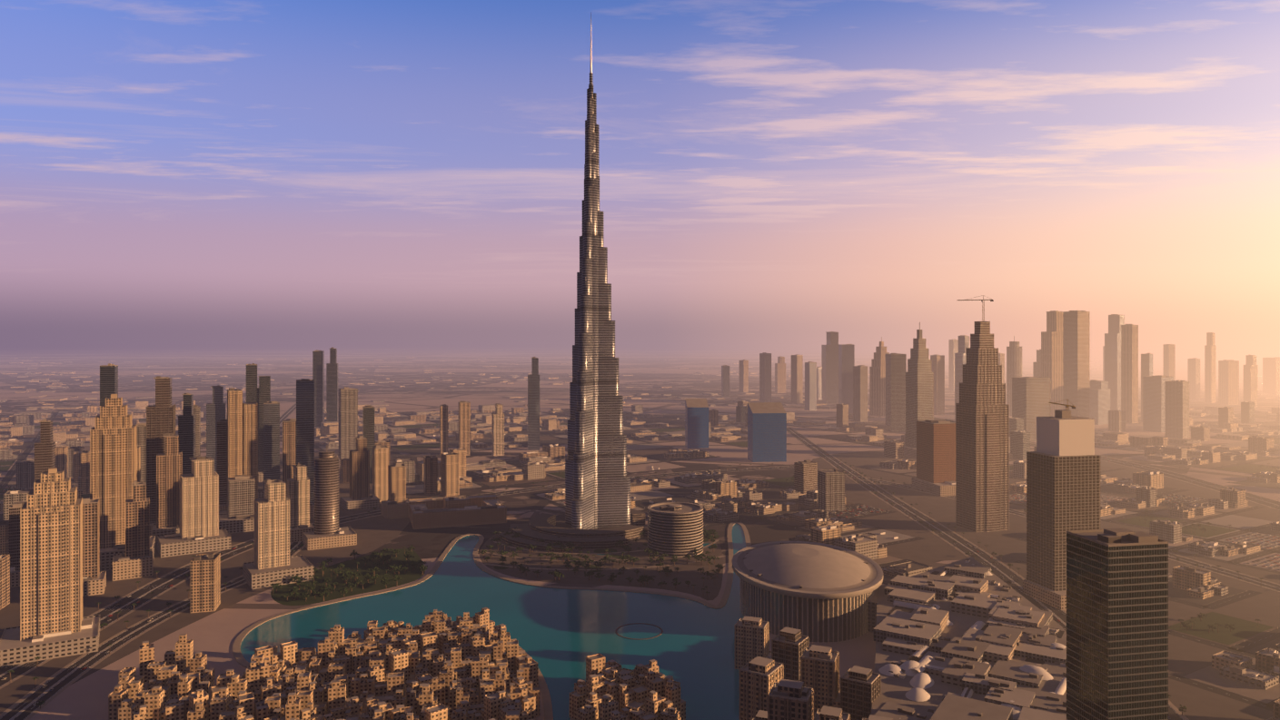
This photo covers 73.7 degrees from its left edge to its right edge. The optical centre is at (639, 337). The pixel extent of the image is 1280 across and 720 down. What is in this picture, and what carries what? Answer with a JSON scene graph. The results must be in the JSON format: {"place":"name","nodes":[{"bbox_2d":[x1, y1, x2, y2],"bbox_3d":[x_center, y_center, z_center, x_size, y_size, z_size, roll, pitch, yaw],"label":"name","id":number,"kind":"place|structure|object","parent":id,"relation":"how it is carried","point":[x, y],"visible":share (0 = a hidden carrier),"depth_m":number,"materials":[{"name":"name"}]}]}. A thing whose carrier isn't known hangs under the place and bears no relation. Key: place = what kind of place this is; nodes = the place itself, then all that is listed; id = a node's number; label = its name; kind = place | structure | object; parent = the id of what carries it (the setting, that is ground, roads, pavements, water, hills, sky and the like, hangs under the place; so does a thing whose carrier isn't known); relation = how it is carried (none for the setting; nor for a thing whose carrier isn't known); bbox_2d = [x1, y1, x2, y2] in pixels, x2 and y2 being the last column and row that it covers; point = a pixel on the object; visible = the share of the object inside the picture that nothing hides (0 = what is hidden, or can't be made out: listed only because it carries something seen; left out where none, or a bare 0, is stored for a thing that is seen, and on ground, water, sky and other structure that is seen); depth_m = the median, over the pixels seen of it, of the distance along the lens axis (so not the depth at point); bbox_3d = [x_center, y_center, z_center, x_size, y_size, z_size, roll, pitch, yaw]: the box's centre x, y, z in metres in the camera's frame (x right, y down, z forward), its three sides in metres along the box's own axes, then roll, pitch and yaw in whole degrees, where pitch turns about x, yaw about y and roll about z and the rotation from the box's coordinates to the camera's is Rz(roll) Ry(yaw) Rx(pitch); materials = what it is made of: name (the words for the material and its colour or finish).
{"place":"outdoors","nodes":[
{"label":"outdoors","id":0,"kind":"place"},
{"bbox_2d":[0,541,305,719],"bbox_3d":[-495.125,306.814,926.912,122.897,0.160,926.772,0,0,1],"label":"road","id":1,"kind":"structure","parent":0,"point":[60,681],"depth_m":808.63,"materials":[{"name":"grey asphalt"}]},
{"bbox_2d":[312,350,324,426],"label":"tower","id":2,"kind":"structure","parent":0,"point":[318,367],"depth_m":2824.75,"materials":[{"name":"concrete"}]},
{"bbox_2d":[326,347,337,422],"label":"tower","id":3,"kind":"structure","parent":0,"point":[332,391],"depth_m":2822.16,"materials":[{"name":"concrete"}]},
{"bbox_2d":[338,386,357,467],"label":"tower","id":4,"kind":"structure","parent":0,"point":[348,415],"depth_m":2048.91,"materials":[{"name":"concrete"}]},
{"bbox_2d":[439,404,447,455],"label":"tower","id":5,"kind":"structure","parent":0,"point":[443,428],"depth_m":2226.58,"materials":[{"name":"glass"}]},
{"bbox_2d":[458,401,470,456],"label":"tower","id":6,"kind":"structure","parent":0,"point":[464,425],"depth_m":2221.96,"materials":[{"name":"concrete"}]},
{"bbox_2d":[240,524,746,719],"bbox_3d":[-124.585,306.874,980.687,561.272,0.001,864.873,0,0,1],"label":"lake water","id":7,"kind":"structure","parent":0,"point":[560,635],"depth_m":913.76,"materials":[{"name":"teal liquid"}]},
{"bbox_2d":[491,403,504,456],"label":"tower","id":8,"kind":"structure","parent":0,"point":[498,432],"depth_m":2220.65,"materials":[{"name":"concrete"}]},
{"bbox_2d":[527,357,539,450],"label":"tower","id":9,"kind":"structure","parent":0,"point":[533,411],"depth_m":2325.66,"materials":[{"name":"silver metal"}]},
{"bbox_2d":[479,535,725,600],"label":"burj park paving","id":10,"kind":"structure","parent":0,"point":[689,571],"depth_m":1137.31,"materials":[{"name":"stone"}]},
{"bbox_2d":[496,508,647,553],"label":"burj podium arcs","id":11,"kind":"object","parent":10,"relation":"on","point":[544,528],"visible":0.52,"depth_m":1278.30,"materials":[{"name":"grey concrete"}]},
{"bbox_2d":[647,502,703,557],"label":"round building","id":12,"kind":"structure","parent":10,"relation":"on","point":[676,529],"depth_m":1199.33,"materials":[{"name":"concrete"}]},
{"bbox_2d":[9,357,1262,372],"bbox_3d":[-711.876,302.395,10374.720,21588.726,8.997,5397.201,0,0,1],"label":"city horizon","id":13,"kind":"structure","parent":0,"point":[429,370],"depth_m":10238.21,"materials":[{"name":"concrete"}]},
{"bbox_2d":[0,338,1279,719],"bbox_3d":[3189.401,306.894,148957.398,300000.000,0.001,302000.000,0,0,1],"label":"ground","id":14,"kind":"structure","parent":0,"point":[647,362],"depth_m":5601.78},
{"bbox_2d":[108,634,214,719],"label":"old town block","id":15,"kind":"structure","parent":14,"relation":"on","point":[177,676],"depth_m":708.09,"materials":[{"name":"paint"}]},
{"bbox_2d":[0,440,466,613],"bbox_3d":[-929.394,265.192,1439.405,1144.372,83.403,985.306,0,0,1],"label":"apartment buildings","id":16,"kind":"structure","parent":14,"relation":"on","point":[74,462],"depth_m":1659.29,"materials":[{"name":"concrete"}]},
{"bbox_2d":[270,548,425,605],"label":"park grass","id":17,"kind":"structure","parent":14,"relation":"on","point":[410,575],"depth_m":1081.82,"materials":[{"name":"green plant"}]},
{"bbox_2d":[187,607,539,719],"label":"old town block","id":18,"kind":"structure","parent":14,"relation":"on","point":[478,666],"depth_m":717.63,"materials":[{"name":"paint"}]},
{"bbox_2d":[408,494,506,529],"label":"low building","id":19,"kind":"structure","parent":14,"relation":"on","point":[451,511],"depth_m":1406.54,"materials":[{"name":"paint"}]},
{"bbox_2d":[232,522,751,719],"bbox_3d":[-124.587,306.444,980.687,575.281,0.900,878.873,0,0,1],"label":"lake shore","id":20,"kind":"structure","parent":14,"relation":"on","point":[240,659],"depth_m":1028.51,"materials":[{"name":"beige concrete"}]},
{"bbox_2d":[565,11,630,529],"bbox_3d":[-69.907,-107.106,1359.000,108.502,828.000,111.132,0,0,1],"label":"skyscraper","id":21,"kind":"structure","parent":14,"relation":"on","point":[597,488],"depth_m":1359.63,"materials":[{"name":"silver metal"}]},
{"bbox_2d":[569,654,685,719],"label":"old town block","id":22,"kind":"structure","parent":14,"relation":"on","point":[612,689],"depth_m":684.04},
{"bbox_2d":[0,400,1279,497],"bbox_3d":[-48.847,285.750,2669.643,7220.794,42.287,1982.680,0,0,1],"label":"low-rise buildings","id":23,"kind":"structure","parent":14,"relation":"on","point":[536,464],"depth_m":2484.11,"materials":[{"name":"concrete"}]},
{"bbox_2d":[0,486,1279,634],"bbox_3d":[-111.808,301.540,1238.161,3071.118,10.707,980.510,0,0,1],"label":"buildings","id":24,"kind":"structure","parent":14,"relation":"on","point":[1201,615],"depth_m":1339.88,"materials":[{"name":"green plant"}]},
{"bbox_2d":[0,371,1279,411],"bbox_3d":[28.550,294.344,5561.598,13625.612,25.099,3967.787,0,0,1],"label":"low-rise buildings","id":25,"kind":"structure","parent":14,"relation":"on","point":[818,405],"depth_m":5224.89,"materials":[{"name":"concrete"}]},
{"bbox_2d":[0,487,1279,719],"bbox_3d":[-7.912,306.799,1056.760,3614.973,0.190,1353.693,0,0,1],"label":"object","id":26,"kind":"object","parent":14,"relation":"on","point":[1248,639],"visible":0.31,"depth_m":1234.70,"materials":[{"name":"concrete"}]},
{"bbox_2d":[0,476,1279,719],"bbox_3d":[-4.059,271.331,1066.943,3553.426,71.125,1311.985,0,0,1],"label":"city buildings","id":27,"kind":"structure","parent":26,"relation":"on","point":[1265,674],"depth_m":1281.93,"materials":[{"name":"white concrete"}]},
{"bbox_2d":[684,398,708,448],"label":"office building","id":28,"kind":"structure","parent":14,"relation":"on","point":[696,423],"depth_m":2371.46,"materials":[{"name":"glass"}]},
{"bbox_2d":[747,402,786,462],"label":"office building","id":29,"kind":"structure","parent":14,"relation":"on","point":[767,431],"depth_m":2110.64,"materials":[{"name":"glass"}]},
{"bbox_2d":[732,541,883,642],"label":"domed round building","id":30,"kind":"structure","parent":14,"relation":"on","point":[816,592],"depth_m":888.98,"materials":[{"name":"concrete"}]},
{"bbox_2d":[734,615,893,719],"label":"apartment buildings","id":31,"kind":"structure","parent":14,"relation":"on","point":[791,675],"depth_m":646.21,"materials":[{"name":"paint"}]},
{"bbox_2d":[853,365,867,422],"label":"skyline tower","id":32,"kind":"structure","parent":14,"relation":"on","point":[859,393],"depth_m":3127.08,"materials":[{"name":"concrete"}]},
{"bbox_2d":[544,403,1279,510],"bbox_3d":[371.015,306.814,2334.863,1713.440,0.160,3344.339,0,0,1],"label":"highway","id":33,"kind":"structure","parent":14,"relation":"on","point":[1264,501],"depth_m":1890.62,"materials":[{"name":"grey asphalt"}]},
{"bbox_2d":[867,556,1066,719],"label":"low-rise buildings","id":34,"kind":"structure","parent":14,"relation":"on","point":[970,639],"depth_m":731.50,"materials":[{"name":"concrete"}]},
{"bbox_2d":[708,399,1254,511],"bbox_3d":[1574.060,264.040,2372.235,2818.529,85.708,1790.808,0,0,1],"label":"office buildings","id":35,"kind":"structure","parent":14,"relation":"on","point":[828,485],"depth_m":2172.76,"materials":[{"name":"concrete"}]},
{"bbox_2d":[786,427,1189,719],"bbox_3d":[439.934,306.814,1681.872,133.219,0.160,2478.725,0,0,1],"label":"highway","id":36,"kind":"structure","parent":14,"relation":"on","point":[962,546],"depth_m":1313.43,"materials":[{"name":"grey asphalt"}]},
{"bbox_2d":[1066,527,1168,719],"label":"tower","id":37,"kind":"structure","parent":14,"relation":"on","point":[1116,624],"depth_m":471.14,"materials":[{"name":"black glass"}]},
{"bbox_2d":[0,450,1279,719],"bbox_3d":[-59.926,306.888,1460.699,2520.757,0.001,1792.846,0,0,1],"label":"urban district paving","id":38,"kind":"structure","parent":0,"point":[1007,547],"depth_m":1141.84,"materials":[{"name":"concrete"}]},
{"bbox_2d":[9,501,26,587],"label":"tower","id":39,"kind":"structure","parent":38,"relation":"on","point":[14,540],"depth_m":1062.73,"materials":[{"name":"concrete"}]},
{"bbox_2d":[34,418,55,482],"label":"tower","id":40,"kind":"structure","parent":38,"relation":"on","point":[44,453],"depth_m":1312.57,"materials":[{"name":"concrete"}]},
{"bbox_2d":[0,467,99,667],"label":"tower","id":41,"kind":"structure","parent":38,"relation":"on","point":[54,623],"depth_m":835.51,"materials":[{"name":"stone"},{"name":"concrete"},{"name":"glass"}]},
{"bbox_2d":[82,497,106,596],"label":"tower","id":42,"kind":"structure","parent":38,"relation":"on","point":[94,580],"depth_m":1027.24,"materials":[{"name":"white concrete"}]},
{"bbox_2d":[99,363,118,406],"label":"tower","id":43,"kind":"structure","parent":38,"relation":"on","point":[108,380],"depth_m":1603.67,"materials":[{"name":"concrete"}]},
{"bbox_2d":[89,394,155,571],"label":"tower","id":44,"kind":"structure","parent":38,"relation":"on","point":[113,454],"depth_m":1150.28,"materials":[{"name":"concrete"}]},
{"bbox_2d":[112,480,152,581],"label":"tower","id":45,"kind":"structure","parent":38,"relation":"on","point":[134,560],"depth_m":1100.88,"materials":[{"name":"concrete"}]},
{"bbox_2d":[132,423,146,483],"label":"tower","id":46,"kind":"structure","parent":38,"relation":"on","point":[141,435],"depth_m":1404.66,"materials":[{"name":"white"}]},
{"bbox_2d":[146,376,175,536],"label":"tower","id":47,"kind":"structure","parent":38,"relation":"on","point":[160,417],"depth_m":1335.55,"materials":[{"name":"concrete"}]},
{"bbox_2d":[152,433,182,542],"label":"tower","id":48,"kind":"structure","parent":38,"relation":"on","point":[169,466],"depth_m":1302.73,"materials":[{"name":"concrete"}]},
{"bbox_2d":[178,393,195,475],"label":"tower","id":49,"kind":"structure","parent":38,"relation":"on","point":[186,427],"depth_m":1516.40,"materials":[{"name":"concrete"}]},
{"bbox_2d":[182,405,200,457],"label":"tower","id":50,"kind":"structure","parent":38,"relation":"on","point":[196,411],"depth_m":1602.85,"materials":[{"name":"concrete"}]},
{"bbox_2d":[157,456,231,557],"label":"tower","id":51,"kind":"structure","parent":38,"relation":"on","point":[201,531],"depth_m":1234.88,"materials":[{"name":"concrete"}]},
{"bbox_2d":[206,385,226,472],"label":"tower","id":52,"kind":"structure","parent":38,"relation":"on","point":[215,410],"depth_m":1830.12,"materials":[{"name":"concrete"}]},
{"bbox_2d":[216,419,227,510],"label":"tower","id":53,"kind":"structure","parent":38,"relation":"on","point":[222,449],"depth_m":1468.89,"materials":[{"name":"concrete"}]},
{"bbox_2d":[218,475,255,534],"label":"tower","id":54,"kind":"structure","parent":38,"relation":"on","point":[238,517],"depth_m":1365.23,"materials":[{"name":"white concrete"}]},
{"bbox_2d":[218,387,257,514],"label":"tower","id":55,"kind":"structure","parent":38,"relation":"on","point":[242,438],"depth_m":1409.87,"materials":[{"name":"concrete"}]},
{"bbox_2d":[246,363,280,482],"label":"tower","id":56,"kind":"structure","parent":38,"relation":"on","point":[260,395],"depth_m":1830.37,"materials":[{"name":"concrete"}]},
{"bbox_2d":[257,401,279,499],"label":"tower","id":57,"kind":"structure","parent":38,"relation":"on","point":[271,441],"depth_m":1631.36,"materials":[{"name":"concrete"}]},
{"bbox_2d":[242,478,313,589],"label":"tower","id":58,"kind":"structure","parent":38,"relation":"on","point":[271,564],"depth_m":1075.76,"materials":[{"name":"concrete"}]},
{"bbox_2d":[282,418,296,497],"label":"tower","id":59,"kind":"structure","parent":38,"relation":"on","point":[289,443],"depth_m":1593.47,"materials":[{"name":"white concrete"}]},
{"bbox_2d":[286,462,314,543],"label":"tower","id":60,"kind":"structure","parent":38,"relation":"on","point":[298,491],"depth_m":1301.30,"materials":[{"name":"white concrete"}]},
{"bbox_2d":[296,378,314,519],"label":"tower","id":61,"kind":"structure","parent":38,"relation":"on","point":[305,422],"depth_m":1454.97,"materials":[{"name":"concrete"}]},
{"bbox_2d":[302,445,357,550],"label":"tower","id":62,"kind":"structure","parent":38,"relation":"on","point":[327,532],"depth_m":1262.35,"materials":[{"name":"concrete"}]},
{"bbox_2d":[341,436,379,511],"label":"tower","id":63,"kind":"structure","parent":38,"relation":"on","point":[360,498],"depth_m":1538.76,"materials":[{"name":"concrete"}]},
{"bbox_2d":[362,405,374,484],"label":"tower","id":64,"kind":"structure","parent":38,"relation":"on","point":[368,422],"depth_m":1795.98,"materials":[{"name":"concrete"}]},
{"bbox_2d":[372,445,387,502],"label":"tower","id":65,"kind":"structure","parent":38,"relation":"on","point":[380,471],"depth_m":1592.98,"materials":[{"name":"concrete"}]},
{"bbox_2d":[381,463,410,519],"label":"tower","id":66,"kind":"structure","parent":38,"relation":"on","point":[395,504],"depth_m":1465.57,"materials":[{"name":"concrete"}]},
{"bbox_2d":[0,466,793,689],"bbox_3d":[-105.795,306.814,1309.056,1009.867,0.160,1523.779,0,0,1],"label":"boulevard","id":67,"kind":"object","parent":38,"relation":"on","point":[158,587],"visible":0.5,"depth_m":1057.94,"materials":[{"name":"grey asphalt"}]},
{"bbox_2d":[7,455,1263,715],"bbox_3d":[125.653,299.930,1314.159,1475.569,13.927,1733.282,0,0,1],"label":"trees","id":68,"kind":"object","parent":38,"relation":"on","point":[298,580],"visible":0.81,"depth_m":1123.17,"materials":[{"name":"green plant"}]},
{"bbox_2d":[903,322,933,457],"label":"tower","id":69,"kind":"structure","parent":38,"relation":"on","point":[919,390],"depth_m":2226.38,"materials":[{"name":"white"}]},
{"bbox_2d":[911,419,955,496],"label":"high-rise building","id":70,"kind":"structure","parent":38,"relation":"on","point":[936,456],"depth_m":1694.87,"materials":[{"name":"brown concrete"}]},
{"bbox_2d":[955,295,1009,532],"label":"tower","id":71,"kind":"structure","parent":38,"relation":"on","point":[982,456],"depth_m":1360.17,"materials":[{"name":"concrete"}]},
{"bbox_2d":[817,469,1279,592],"bbox_3d":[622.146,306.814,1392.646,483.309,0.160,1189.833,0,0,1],"label":"highway","id":72,"kind":"structure","parent":38,"relation":"on","point":[1256,581],"depth_m":1146.29,"materials":[{"name":"grey asphalt"}]},
{"bbox_2d":[1022,399,1101,610],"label":"skyscraper","id":73,"kind":"structure","parent":38,"relation":"on","point":[1063,479],"depth_m":993.75,"materials":[{"name":"brown"}]},
{"bbox_2d":[0,429,1279,719],"bbox_3d":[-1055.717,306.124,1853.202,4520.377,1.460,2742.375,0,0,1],"label":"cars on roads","id":74,"kind":"object","parent":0,"point":[564,486],"visible":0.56,"depth_m":1139.47,"materials":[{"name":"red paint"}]},
{"bbox_2d":[0,0,1279,339],"label":"sky","id":75,"kind":"structure","parent":0,"point":[170,169],"materials":[{"name":"blue"}]},
{"bbox_2d":[721,365,729,397],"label":"skyline tower","id":76,"kind":"structure","parent":0,"point":[725,381],"depth_m":4397.81,"materials":[{"name":"concrete"}]},
{"bbox_2d":[739,359,748,392],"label":"skyline tower","id":77,"kind":"structure","parent":0,"point":[743,375],"depth_m":4766.16,"materials":[{"name":"concrete"}]},
{"bbox_2d":[759,352,771,402],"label":"skyline tower","id":78,"kind":"structure","parent":0,"point":[765,377],"depth_m":4079.34,"materials":[{"name":"concrete"}]},
{"bbox_2d":[774,356,785,393],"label":"skyline tower","id":79,"kind":"structure","parent":0,"point":[780,376],"depth_m":4758.40,"materials":[{"name":"concrete"}]},
{"bbox_2d":[791,354,803,404],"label":"skyline tower","id":80,"kind":"structure","parent":0,"point":[797,379],"depth_m":3962.31,"materials":[{"name":"concrete"}]},
{"bbox_2d":[804,361,816,410],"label":"skyline tower","id":81,"kind":"structure","parent":0,"point":[810,385],"depth_m":3611.34,"materials":[{"name":"beige metal"}]},
{"bbox_2d":[821,331,838,403],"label":"skyline tower","id":82,"kind":"structure","parent":0,"point":[829,372],"depth_m":3996.73,"materials":[{"name":"concrete"}]},
{"bbox_2d":[838,344,854,413],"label":"skyline tower","id":83,"kind":"structure","parent":0,"point":[846,358],"depth_m":3466.94,"materials":[{"name":"grey concrete"}]},
{"bbox_2d":[869,337,889,416],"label":"skyline tower","id":84,"kind":"structure","parent":0,"point":[878,388],"depth_m":3334.63,"materials":[{"name":"concrete"}]},
{"bbox_2d":[885,353,906,432],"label":"skyline tower","id":85,"kind":"structure","parent":0,"point":[896,367],"depth_m":2776.12,"materials":[{"name":"concrete"}]},
{"bbox_2d":[930,355,944,416],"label":"skyline tower","id":86,"kind":"structure","parent":0,"point":[937,365],"depth_m":3379.52,"materials":[{"name":"concrete"}]},
{"bbox_2d":[948,338,958,390],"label":"skyline tower","id":87,"kind":"structure","parent":0,"point":[953,346],"depth_m":4991.70,"materials":[{"name":"concrete"}]},
{"bbox_2d":[954,335,969,421],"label":"skyline tower","id":88,"kind":"structure","parent":0,"point":[960,358],"depth_m":2870.24,"materials":[{"name":"grey concrete"}]},
{"bbox_2d":[1006,336,1022,416],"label":"skyline tower","id":89,"kind":"structure","parent":0,"point":[1014,359],"depth_m":3330.30,"materials":[{"name":"concrete"}]},
{"bbox_2d":[1012,377,1050,441],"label":"skyline tower","id":90,"kind":"structure","parent":0,"point":[1030,399],"depth_m":2532.43,"materials":[{"name":"concrete"}]},
{"bbox_2d":[1041,310,1062,416],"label":"skyline tower","id":91,"kind":"structure","parent":0,"point":[1052,352],"depth_m":3066.91,"materials":[{"name":"concrete"}]},
{"bbox_2d":[1062,310,1089,418],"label":"skyline tower","id":92,"kind":"structure","parent":0,"point":[1076,358],"depth_m":2848.43,"materials":[{"name":"concrete"}]},
{"bbox_2d":[1089,379,1110,425],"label":"skyline tower","id":93,"kind":"structure","parent":0,"point":[1099,400],"depth_m":3024.48,"materials":[{"name":"beige concrete"}]},
{"bbox_2d":[1104,314,1124,410],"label":"skyline tower","id":94,"kind":"structure","parent":0,"point":[1113,356],"depth_m":3319.85,"materials":[{"name":"beige concrete"}]},
{"bbox_2d":[1121,324,1138,423],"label":"skyline tower","id":95,"kind":"structure","parent":0,"point":[1129,369],"depth_m":3071.31,"materials":[{"name":"concrete"}]},
{"bbox_2d":[1141,353,1152,422],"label":"skyline tower","id":96,"kind":"structure","parent":0,"point":[1146,364],"depth_m":3110.05,"materials":[{"name":"beige concrete"}]},
{"bbox_2d":[1142,375,1173,432],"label":"skyline tower","id":97,"kind":"structure","parent":0,"point":[1154,403],"depth_m":2782.96,"materials":[{"name":"beige concrete"}]},
{"bbox_2d":[1163,344,1175,380],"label":"skyline tower","id":98,"kind":"structure","parent":0,"point":[1169,360],"depth_m":4039.90,"materials":[{"name":"concrete"}]},
{"bbox_2d":[1165,380,1189,438],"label":"skyline tower","id":99,"kind":"structure","parent":0,"point":[1176,409],"depth_m":2605.73,"materials":[{"name":"concrete"}]},
{"bbox_2d":[1187,357,1200,400],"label":"skyline tower","id":100,"kind":"structure","parent":0,"point":[1194,372],"depth_m":4217.41,"materials":[{"name":"concrete"}]},
{"bbox_2d":[1204,332,1215,403],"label":"skyline tower","id":101,"kind":"structure","parent":0,"point":[1210,372],"depth_m":4038.22,"materials":[{"name":"concrete"}]},
{"bbox_2d":[1218,359,1239,405],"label":"skyline tower","id":102,"kind":"structure","parent":0,"point":[1228,382],"depth_m":3910.37,"materials":[{"name":"concrete"}]},
{"bbox_2d":[1243,355,1257,407],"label":"skyline tower","id":103,"kind":"structure","parent":0,"point":[1250,380],"depth_m":3760.40,"materials":[{"name":"concrete"}]},
{"bbox_2d":[1262,357,1279,395],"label":"skyline tower","id":104,"kind":"structure","parent":0,"point":[1271,375],"depth_m":4618.58,"materials":[{"name":"concrete"}]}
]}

